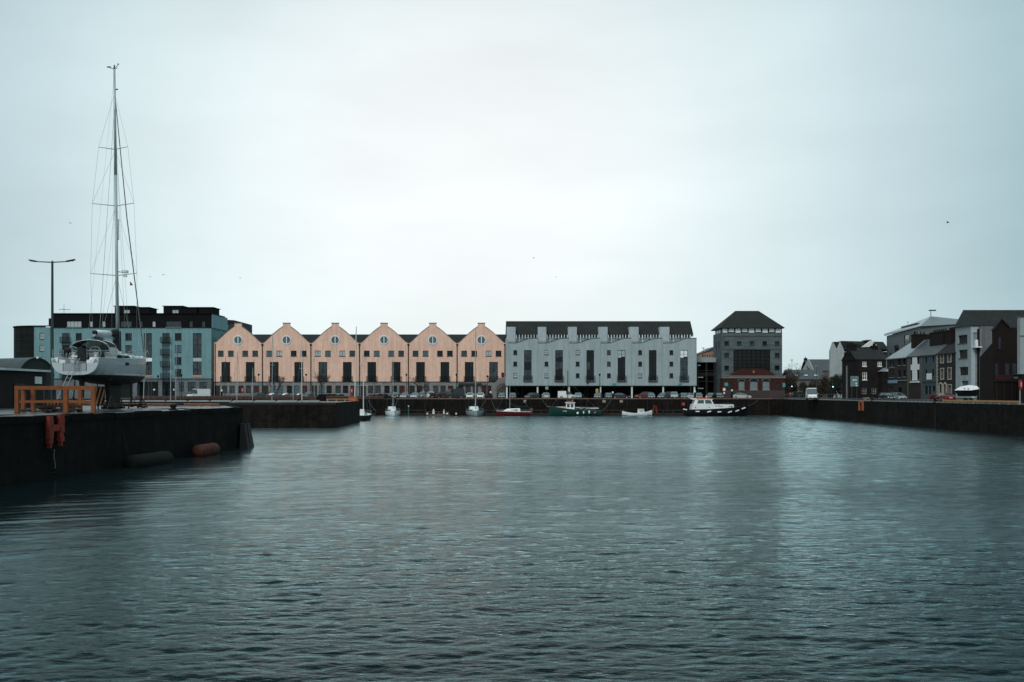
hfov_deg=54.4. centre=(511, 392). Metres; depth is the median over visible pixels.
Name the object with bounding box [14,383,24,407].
door
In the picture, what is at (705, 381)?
car park building
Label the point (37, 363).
vaulted shed
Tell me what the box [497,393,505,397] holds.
parked car
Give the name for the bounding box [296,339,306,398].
sailing boat
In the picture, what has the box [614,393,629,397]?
parked car
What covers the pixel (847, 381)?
street lamp
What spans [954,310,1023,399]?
apartment building
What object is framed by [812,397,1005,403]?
ground
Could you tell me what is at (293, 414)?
stone pier
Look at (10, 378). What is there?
shed
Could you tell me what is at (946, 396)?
parked car
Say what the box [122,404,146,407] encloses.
scrap timber
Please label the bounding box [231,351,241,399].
sailing boat
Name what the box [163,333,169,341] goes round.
balcony door
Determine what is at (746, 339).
tower building
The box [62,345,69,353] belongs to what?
balcony door
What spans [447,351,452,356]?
window
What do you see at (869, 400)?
kerb rail
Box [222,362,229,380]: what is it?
window
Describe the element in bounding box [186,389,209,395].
parked van
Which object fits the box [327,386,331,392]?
window
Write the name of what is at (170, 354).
sailing boat
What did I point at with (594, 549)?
water
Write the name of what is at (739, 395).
parked car
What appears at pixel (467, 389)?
window
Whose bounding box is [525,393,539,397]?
parked car
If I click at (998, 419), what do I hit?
quay wall
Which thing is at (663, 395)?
parked car
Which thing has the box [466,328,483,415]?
sailing boat
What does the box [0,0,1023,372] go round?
sky
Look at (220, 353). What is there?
window
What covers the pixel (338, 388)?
window
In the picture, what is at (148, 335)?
window
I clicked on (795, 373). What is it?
bare tree
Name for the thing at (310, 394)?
parked car
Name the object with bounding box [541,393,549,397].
parked car
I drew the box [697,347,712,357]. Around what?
building
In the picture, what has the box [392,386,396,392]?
window
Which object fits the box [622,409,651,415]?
open boat
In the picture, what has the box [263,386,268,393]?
door
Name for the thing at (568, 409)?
fishing boat
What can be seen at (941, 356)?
window
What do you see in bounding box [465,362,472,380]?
window
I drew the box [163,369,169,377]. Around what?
balcony door
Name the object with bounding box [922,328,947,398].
terraced house
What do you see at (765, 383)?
window
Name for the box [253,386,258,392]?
door
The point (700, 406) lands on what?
pilot boat
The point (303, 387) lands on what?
door
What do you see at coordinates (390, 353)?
window
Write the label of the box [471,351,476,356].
window
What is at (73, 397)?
hull prop
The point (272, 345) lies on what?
sailing boat
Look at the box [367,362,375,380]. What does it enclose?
window
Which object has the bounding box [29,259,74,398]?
lamp post
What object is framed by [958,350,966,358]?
window
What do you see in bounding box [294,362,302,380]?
window
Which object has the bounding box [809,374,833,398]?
bush
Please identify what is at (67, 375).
ladder
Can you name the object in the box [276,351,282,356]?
window
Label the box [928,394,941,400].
shrub
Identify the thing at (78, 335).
window
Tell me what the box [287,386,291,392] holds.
window
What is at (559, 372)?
window
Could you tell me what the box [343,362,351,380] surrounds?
window
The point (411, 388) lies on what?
door
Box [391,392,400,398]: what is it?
parked car
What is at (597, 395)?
parked car
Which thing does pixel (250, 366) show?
window
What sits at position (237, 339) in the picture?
window
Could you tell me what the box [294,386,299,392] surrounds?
window
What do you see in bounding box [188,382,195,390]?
window
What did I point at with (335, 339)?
window
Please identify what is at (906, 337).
window
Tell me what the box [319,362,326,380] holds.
window
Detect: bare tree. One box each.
[267,376,284,393]
[313,370,329,393]
[409,376,429,391]
[477,382,488,393]
[786,362,803,383]
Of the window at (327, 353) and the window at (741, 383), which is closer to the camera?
the window at (741, 383)
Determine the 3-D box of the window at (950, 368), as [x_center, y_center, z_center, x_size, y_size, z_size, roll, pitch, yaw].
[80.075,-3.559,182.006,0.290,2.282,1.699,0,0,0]
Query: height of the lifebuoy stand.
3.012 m
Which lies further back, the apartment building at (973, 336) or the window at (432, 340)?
the window at (432, 340)
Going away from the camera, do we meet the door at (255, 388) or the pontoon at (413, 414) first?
the pontoon at (413, 414)
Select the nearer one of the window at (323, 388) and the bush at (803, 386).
the window at (323, 388)
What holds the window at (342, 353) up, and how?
in the terrace building at (438, 358)
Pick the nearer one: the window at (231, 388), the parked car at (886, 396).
the parked car at (886, 396)
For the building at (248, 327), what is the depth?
300.00 m
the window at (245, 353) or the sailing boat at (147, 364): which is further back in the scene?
the window at (245, 353)
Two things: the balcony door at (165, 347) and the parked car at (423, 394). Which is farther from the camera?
the balcony door at (165, 347)
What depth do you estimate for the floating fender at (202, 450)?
82.03 m
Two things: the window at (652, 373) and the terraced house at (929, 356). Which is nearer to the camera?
the terraced house at (929, 356)
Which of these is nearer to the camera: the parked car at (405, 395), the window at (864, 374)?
the window at (864, 374)
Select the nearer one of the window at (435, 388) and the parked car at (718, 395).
the parked car at (718, 395)
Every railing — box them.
[368,393,492,398]
[784,394,841,398]
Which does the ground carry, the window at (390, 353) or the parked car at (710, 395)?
the parked car at (710, 395)
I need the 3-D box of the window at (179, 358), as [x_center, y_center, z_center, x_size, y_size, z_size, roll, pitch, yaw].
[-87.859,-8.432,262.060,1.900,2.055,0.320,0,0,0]
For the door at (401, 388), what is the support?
in the terrace building at (438, 358)
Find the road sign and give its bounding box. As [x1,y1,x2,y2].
[850,376,857,399]
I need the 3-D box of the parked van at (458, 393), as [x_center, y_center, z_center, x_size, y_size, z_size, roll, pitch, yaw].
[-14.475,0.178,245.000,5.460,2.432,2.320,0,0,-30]
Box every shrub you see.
[377,394,389,398]
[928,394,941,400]
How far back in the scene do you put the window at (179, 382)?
262.19 m
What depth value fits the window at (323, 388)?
258.18 m
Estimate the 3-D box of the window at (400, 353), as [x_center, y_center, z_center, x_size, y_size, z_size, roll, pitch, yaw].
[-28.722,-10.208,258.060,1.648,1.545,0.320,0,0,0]
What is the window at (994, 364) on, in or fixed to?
in the brick building at (999, 377)
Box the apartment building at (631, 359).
[505,321,696,397]
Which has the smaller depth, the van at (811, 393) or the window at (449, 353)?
the van at (811, 393)
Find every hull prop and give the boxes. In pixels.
[70,379,77,404]
[106,379,117,409]
[128,381,137,408]
[138,380,147,407]
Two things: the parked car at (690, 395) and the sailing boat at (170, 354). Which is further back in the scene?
the parked car at (690, 395)
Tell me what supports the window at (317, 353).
in the terrace building at (438, 358)
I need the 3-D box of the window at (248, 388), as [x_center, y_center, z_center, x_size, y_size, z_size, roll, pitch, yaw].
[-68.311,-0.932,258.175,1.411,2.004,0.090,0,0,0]
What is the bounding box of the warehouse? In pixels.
[829,340,886,397]
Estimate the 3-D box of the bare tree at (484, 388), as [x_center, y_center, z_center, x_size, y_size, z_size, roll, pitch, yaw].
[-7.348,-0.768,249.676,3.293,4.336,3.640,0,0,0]
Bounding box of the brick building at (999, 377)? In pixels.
[980,318,1019,400]
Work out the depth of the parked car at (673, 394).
237.44 m
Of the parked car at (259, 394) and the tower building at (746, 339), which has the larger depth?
the tower building at (746, 339)
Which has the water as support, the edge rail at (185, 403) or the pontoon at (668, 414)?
the pontoon at (668, 414)
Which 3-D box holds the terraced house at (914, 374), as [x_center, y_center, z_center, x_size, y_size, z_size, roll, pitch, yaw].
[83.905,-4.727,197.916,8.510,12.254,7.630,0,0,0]
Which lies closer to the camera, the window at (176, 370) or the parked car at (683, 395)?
the parked car at (683, 395)
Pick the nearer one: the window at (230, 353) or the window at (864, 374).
the window at (864, 374)
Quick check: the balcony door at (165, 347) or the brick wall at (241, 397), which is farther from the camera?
the balcony door at (165, 347)
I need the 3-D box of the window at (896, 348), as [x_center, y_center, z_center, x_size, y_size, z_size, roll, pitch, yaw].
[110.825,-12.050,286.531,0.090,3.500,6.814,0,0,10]
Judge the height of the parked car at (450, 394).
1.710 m
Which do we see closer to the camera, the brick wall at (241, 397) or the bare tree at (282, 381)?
the brick wall at (241, 397)
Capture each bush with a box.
[782,368,797,392]
[792,391,805,398]
[798,380,819,391]
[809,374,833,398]
[827,373,841,398]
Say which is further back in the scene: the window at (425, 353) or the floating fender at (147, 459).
the window at (425, 353)
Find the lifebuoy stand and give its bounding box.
[1018,380,1022,404]
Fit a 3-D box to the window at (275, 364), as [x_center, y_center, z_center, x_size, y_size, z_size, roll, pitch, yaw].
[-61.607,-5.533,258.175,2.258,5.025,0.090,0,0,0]
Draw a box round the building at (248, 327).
[224,320,251,332]
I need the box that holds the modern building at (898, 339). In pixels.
[884,310,957,357]
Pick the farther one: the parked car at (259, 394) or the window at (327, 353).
the window at (327, 353)
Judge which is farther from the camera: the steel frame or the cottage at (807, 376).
the cottage at (807, 376)
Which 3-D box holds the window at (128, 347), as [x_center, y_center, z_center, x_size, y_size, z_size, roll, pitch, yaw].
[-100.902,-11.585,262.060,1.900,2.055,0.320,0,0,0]
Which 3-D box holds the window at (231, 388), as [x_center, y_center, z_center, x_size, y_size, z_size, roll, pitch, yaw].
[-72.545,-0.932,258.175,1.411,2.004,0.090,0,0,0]
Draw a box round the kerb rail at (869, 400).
[788,397,939,402]
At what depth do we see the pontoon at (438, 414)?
225.60 m
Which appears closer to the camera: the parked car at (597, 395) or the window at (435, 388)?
the parked car at (597, 395)
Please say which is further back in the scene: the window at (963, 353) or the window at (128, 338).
the window at (128, 338)
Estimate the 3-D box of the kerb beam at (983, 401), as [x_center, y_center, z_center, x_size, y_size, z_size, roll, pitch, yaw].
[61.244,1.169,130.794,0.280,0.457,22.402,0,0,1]
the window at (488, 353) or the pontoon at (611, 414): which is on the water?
the pontoon at (611, 414)
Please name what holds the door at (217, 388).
in the terrace building at (438, 358)
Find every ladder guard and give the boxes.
[46,414,64,477]
[858,401,863,410]
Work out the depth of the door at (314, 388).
258.12 m
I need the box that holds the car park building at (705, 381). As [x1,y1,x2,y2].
[690,358,715,397]
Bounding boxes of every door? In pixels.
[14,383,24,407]
[62,333,69,341]
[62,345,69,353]
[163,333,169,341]
[163,345,169,353]
[163,357,169,365]
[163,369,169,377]
[215,386,219,395]
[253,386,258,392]
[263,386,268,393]
[302,386,306,392]
[312,386,316,392]
[361,386,365,395]
[399,386,404,392]
[409,386,414,393]
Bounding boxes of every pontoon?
[399,410,425,415]
[426,412,449,415]
[482,413,548,415]
[603,410,620,415]
[653,410,683,415]
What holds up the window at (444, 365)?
in the terrace building at (438, 358)
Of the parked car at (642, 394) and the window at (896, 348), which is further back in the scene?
the window at (896, 348)
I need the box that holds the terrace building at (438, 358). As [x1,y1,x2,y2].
[214,323,505,397]
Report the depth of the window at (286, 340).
257.99 m
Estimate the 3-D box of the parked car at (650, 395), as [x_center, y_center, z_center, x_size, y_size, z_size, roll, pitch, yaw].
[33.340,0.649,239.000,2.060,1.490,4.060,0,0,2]
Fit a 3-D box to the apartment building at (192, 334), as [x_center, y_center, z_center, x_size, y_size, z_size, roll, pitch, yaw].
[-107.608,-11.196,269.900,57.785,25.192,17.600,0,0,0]
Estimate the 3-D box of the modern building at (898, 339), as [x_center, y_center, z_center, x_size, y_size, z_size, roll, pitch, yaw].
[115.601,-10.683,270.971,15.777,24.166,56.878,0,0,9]
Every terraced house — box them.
[885,332,926,396]
[906,339,931,398]
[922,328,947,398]
[936,327,955,395]
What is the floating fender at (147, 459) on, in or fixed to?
hanging from the stone pier at (94, 441)
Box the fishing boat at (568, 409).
[547,371,601,415]
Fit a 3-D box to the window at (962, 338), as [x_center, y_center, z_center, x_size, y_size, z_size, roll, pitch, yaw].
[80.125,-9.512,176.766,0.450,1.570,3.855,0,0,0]
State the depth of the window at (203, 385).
262.19 m
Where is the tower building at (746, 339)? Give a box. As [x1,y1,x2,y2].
[711,311,784,392]
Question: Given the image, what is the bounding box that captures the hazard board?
[96,386,104,408]
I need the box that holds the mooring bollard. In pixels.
[169,404,177,409]
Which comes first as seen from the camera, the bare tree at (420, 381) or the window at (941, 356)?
the window at (941, 356)
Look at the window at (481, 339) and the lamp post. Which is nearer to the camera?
the lamp post
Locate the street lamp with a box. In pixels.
[846,365,847,397]
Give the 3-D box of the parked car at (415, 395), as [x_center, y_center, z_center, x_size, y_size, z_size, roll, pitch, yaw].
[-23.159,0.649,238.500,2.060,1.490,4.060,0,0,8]
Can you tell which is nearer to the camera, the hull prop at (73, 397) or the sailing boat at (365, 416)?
the hull prop at (73, 397)
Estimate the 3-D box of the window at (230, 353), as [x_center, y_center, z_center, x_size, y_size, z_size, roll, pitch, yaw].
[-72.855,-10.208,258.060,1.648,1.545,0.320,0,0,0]
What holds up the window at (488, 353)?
in the terrace building at (438, 358)
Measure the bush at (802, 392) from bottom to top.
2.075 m
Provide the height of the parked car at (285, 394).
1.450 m
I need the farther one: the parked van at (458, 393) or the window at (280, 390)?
the window at (280, 390)
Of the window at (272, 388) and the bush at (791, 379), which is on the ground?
the bush at (791, 379)
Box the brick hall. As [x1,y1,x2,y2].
[719,368,785,398]
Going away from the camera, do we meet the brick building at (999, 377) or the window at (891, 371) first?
the brick building at (999, 377)
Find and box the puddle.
[0,406,221,415]
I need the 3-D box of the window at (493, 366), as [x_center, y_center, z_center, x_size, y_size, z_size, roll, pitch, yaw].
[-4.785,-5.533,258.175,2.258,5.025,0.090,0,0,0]
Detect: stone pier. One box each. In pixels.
[0,406,253,484]
[83,400,359,427]
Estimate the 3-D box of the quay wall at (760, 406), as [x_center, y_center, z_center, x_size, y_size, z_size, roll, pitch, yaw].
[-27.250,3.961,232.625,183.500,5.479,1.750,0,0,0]
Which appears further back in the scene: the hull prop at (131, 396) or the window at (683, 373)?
the window at (683, 373)
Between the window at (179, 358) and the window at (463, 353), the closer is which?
the window at (463, 353)
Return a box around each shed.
[0,357,54,398]
[0,368,50,407]
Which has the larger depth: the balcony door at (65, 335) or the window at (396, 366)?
the balcony door at (65, 335)
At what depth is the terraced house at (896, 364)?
205.87 m
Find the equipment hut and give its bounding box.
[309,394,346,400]
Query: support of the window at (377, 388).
in the terrace building at (438, 358)
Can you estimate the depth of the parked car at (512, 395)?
239.32 m
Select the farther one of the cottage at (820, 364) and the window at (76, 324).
the cottage at (820, 364)
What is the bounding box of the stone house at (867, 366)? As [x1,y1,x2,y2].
[841,342,888,399]
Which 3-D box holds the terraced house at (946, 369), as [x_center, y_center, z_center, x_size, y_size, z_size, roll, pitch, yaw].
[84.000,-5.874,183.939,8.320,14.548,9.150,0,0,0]
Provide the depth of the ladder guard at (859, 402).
175.93 m
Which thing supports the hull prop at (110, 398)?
on the stone pier at (94, 441)
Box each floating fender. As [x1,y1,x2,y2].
[123,428,173,467]
[191,425,219,456]
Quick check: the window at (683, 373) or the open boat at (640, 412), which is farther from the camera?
the window at (683, 373)
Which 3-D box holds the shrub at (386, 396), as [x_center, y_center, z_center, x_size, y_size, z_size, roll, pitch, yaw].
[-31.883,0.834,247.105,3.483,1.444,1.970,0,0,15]
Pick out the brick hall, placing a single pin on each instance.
(756, 383)
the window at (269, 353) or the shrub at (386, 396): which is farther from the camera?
the window at (269, 353)
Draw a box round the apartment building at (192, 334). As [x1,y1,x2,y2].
[13,306,227,397]
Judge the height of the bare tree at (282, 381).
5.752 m
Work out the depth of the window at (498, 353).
258.18 m
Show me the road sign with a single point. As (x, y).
(853, 380)
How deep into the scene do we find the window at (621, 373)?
252.20 m
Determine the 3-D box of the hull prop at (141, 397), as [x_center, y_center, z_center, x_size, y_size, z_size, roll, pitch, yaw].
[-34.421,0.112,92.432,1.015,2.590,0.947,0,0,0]
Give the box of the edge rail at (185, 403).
[69,402,228,405]
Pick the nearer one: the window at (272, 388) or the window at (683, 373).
the window at (683, 373)
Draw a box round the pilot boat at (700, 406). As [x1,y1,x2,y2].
[683,396,747,415]
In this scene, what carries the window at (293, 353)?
in the terrace building at (438, 358)
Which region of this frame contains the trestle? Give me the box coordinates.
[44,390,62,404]
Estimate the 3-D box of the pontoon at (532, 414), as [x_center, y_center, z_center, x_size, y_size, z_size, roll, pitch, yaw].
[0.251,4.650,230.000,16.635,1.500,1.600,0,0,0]
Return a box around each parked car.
[250,393,264,395]
[265,393,279,395]
[279,393,291,395]
[290,393,303,395]
[302,392,316,395]
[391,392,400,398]
[400,393,410,397]
[410,393,420,397]
[419,392,427,397]
[436,392,453,397]
[465,393,473,397]
[476,393,484,397]
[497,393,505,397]
[508,393,516,397]
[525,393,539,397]
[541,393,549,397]
[574,393,581,397]
[593,393,601,397]
[604,393,611,397]
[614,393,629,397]
[635,392,652,397]
[647,393,655,397]
[657,393,669,397]
[670,392,678,397]
[679,393,687,397]
[687,393,693,397]
[706,393,714,397]
[715,393,723,397]
[733,393,750,397]
[878,393,894,399]
[889,393,906,399]
[936,393,955,399]
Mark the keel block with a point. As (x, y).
(112, 407)
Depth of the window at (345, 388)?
258.18 m
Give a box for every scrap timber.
[20,405,81,412]
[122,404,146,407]
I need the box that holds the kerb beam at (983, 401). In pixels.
[942,400,1018,404]
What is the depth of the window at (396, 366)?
258.18 m
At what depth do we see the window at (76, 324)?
261.93 m
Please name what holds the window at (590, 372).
in the apartment building at (631, 359)
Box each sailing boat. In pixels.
[136,328,148,398]
[164,347,175,399]
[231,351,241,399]
[266,333,276,397]
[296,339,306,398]
[352,326,356,396]
[357,352,371,420]
[385,371,399,415]
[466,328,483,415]
[496,383,532,415]
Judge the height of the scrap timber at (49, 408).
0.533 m
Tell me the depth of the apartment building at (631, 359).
252.00 m
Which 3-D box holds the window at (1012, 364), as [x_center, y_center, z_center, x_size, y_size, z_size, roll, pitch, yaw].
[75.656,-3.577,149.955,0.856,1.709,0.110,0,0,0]
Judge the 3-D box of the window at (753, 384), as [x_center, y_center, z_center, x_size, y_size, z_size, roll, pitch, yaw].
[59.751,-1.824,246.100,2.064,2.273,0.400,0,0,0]
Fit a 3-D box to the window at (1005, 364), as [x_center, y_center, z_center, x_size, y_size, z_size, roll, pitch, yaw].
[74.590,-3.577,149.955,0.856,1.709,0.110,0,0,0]
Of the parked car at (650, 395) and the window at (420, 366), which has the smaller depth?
the parked car at (650, 395)
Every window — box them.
[66,321,81,327]
[75,333,81,340]
[121,321,130,326]
[125,333,131,340]
[126,345,131,352]
[144,333,151,374]
[165,321,180,327]
[174,333,181,340]
[174,345,181,352]
[174,357,181,364]
[174,369,180,376]
[179,382,183,390]
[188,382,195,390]
[193,333,201,374]
[200,382,206,388]
[218,351,223,356]
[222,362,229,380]
[228,351,233,356]
[229,386,234,392]
[233,335,242,344]
[242,351,247,356]
[246,362,254,380]
[246,386,250,392]
[252,351,257,356]
[266,351,271,356]
[270,362,278,380]
[271,386,275,392]
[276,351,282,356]
[278,386,282,392]
[282,335,290,344]
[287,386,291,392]
[290,351,296,356]
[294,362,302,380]
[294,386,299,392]
[300,351,306,356]
[315,351,320,356]
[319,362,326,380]
[319,386,324,392]
[325,351,330,356]
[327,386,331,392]
[330,335,339,344]
[336,386,340,392]
[339,351,345,356]
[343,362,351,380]
[343,386,347,392]
[364,351,369,356]
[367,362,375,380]
[368,386,372,392]
[374,351,379,356]
[375,386,380,392]
[379,335,388,344]
[384,386,389,392]
[388,351,393,356]
[392,362,400,380]
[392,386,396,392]
[398,351,403,356]
[412,351,418,356]
[416,362,424,380]
[422,351,428,356]
[428,335,436,344]
[433,386,437,392]
[437,351,442,356]
[440,386,445,391]
[441,362,448,380]
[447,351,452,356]
[461,351,466,356]
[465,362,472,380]
[465,386,470,392]
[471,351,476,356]
[477,335,485,344]
[485,351,491,356]
[489,362,497,380]
[495,351,501,356]
[524,350,531,379]
[555,350,562,379]
[586,350,593,379]
[618,350,624,379]
[649,350,655,379]
[680,350,687,379]
[739,381,743,389]
[750,381,756,389]
[763,381,768,389]
[862,372,867,380]
[889,370,893,377]
[894,345,898,352]
[904,334,908,344]
[940,354,943,363]
[940,368,943,379]
[947,367,951,379]
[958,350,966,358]
[959,335,966,343]
[961,367,967,374]
[994,364,998,374]
[1004,364,1009,374]
[1011,364,1016,374]
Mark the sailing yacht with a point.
(95, 365)
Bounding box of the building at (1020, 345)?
[1016,316,1023,402]
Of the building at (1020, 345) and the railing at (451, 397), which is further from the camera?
the railing at (451, 397)
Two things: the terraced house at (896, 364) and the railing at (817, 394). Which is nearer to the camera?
the terraced house at (896, 364)
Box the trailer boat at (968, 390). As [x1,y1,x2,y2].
[954,385,979,399]
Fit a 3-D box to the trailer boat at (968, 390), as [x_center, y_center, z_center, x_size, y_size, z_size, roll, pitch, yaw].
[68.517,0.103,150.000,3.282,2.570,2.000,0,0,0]
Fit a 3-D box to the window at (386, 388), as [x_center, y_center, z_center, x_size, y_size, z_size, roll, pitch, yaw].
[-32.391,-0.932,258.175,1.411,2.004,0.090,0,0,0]
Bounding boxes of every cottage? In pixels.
[783,370,824,397]
[801,357,828,396]
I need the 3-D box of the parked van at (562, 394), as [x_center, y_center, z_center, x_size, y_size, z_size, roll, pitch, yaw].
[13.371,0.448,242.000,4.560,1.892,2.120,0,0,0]
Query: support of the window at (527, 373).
in the apartment building at (631, 359)
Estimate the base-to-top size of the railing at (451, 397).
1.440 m
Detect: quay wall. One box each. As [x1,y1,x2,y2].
[69,398,782,414]
[783,399,1023,436]
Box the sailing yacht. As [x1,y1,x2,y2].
[51,64,148,406]
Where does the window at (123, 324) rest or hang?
in the apartment building at (192, 334)
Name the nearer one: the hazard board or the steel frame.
the steel frame
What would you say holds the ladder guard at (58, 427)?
attached to the stone pier at (94, 441)
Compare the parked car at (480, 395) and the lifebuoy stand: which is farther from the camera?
the parked car at (480, 395)
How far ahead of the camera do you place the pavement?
252.00 m
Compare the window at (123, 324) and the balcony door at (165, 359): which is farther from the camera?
the balcony door at (165, 359)
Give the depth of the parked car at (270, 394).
242.22 m
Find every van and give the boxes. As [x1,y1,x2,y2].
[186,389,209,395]
[446,389,464,397]
[558,391,574,397]
[805,388,817,399]
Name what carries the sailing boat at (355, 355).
on the water
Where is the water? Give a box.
[0,415,1023,681]
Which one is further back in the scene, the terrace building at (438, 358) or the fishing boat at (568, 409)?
the terrace building at (438, 358)
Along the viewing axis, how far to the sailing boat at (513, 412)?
225.18 m
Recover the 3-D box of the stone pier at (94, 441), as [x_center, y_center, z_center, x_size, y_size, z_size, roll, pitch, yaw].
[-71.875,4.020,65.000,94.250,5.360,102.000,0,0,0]
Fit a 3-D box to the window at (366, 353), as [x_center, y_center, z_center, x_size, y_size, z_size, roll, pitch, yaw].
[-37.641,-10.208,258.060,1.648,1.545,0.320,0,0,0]
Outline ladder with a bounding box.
[57,358,79,407]
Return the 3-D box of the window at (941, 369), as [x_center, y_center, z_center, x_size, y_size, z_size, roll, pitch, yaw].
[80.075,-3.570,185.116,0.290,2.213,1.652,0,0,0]
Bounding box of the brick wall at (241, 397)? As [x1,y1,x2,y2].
[135,396,383,398]
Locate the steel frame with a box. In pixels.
[14,386,95,412]
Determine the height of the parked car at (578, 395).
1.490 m
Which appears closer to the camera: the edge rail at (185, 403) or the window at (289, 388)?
the edge rail at (185, 403)
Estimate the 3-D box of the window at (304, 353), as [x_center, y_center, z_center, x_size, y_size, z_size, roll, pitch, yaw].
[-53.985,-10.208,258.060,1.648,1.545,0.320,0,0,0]
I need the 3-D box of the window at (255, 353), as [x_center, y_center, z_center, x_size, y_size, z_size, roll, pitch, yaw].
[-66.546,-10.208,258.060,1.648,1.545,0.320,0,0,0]
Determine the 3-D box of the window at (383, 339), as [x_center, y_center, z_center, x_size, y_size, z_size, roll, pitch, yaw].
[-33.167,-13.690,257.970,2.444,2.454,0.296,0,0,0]
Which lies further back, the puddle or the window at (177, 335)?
the window at (177, 335)
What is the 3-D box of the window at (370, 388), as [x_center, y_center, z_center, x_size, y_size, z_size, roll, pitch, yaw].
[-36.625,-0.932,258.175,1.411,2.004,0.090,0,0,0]
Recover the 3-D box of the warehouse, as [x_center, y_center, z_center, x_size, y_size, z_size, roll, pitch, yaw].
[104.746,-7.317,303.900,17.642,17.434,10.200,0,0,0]
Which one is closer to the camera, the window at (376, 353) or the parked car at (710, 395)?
the parked car at (710, 395)
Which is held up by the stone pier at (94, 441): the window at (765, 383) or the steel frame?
the steel frame
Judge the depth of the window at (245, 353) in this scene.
258.18 m
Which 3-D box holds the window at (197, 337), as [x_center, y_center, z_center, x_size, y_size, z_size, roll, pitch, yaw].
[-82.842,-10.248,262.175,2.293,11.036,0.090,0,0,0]
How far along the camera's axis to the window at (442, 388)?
258.18 m
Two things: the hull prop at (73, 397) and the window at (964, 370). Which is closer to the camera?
the hull prop at (73, 397)
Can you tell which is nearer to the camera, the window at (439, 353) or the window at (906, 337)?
the window at (439, 353)
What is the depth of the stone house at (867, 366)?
214.09 m
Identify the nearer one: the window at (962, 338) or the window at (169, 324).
the window at (962, 338)
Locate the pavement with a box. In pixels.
[56,398,810,398]
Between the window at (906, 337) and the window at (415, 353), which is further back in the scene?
the window at (906, 337)
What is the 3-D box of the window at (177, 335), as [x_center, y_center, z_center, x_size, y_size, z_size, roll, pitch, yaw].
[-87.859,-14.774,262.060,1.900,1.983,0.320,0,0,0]
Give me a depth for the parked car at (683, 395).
237.52 m
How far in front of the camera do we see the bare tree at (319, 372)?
249.27 m
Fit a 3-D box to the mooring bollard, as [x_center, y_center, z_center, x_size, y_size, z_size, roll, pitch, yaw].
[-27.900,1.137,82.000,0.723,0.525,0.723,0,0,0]
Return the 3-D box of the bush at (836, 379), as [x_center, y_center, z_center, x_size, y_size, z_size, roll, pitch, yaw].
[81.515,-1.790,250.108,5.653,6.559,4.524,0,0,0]
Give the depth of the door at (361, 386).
258.12 m
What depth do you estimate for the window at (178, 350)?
262.19 m
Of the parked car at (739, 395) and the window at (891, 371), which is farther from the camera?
the parked car at (739, 395)
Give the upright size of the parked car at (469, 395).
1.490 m
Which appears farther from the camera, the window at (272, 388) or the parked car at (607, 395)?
the window at (272, 388)
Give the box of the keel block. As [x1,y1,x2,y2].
[101,407,124,408]

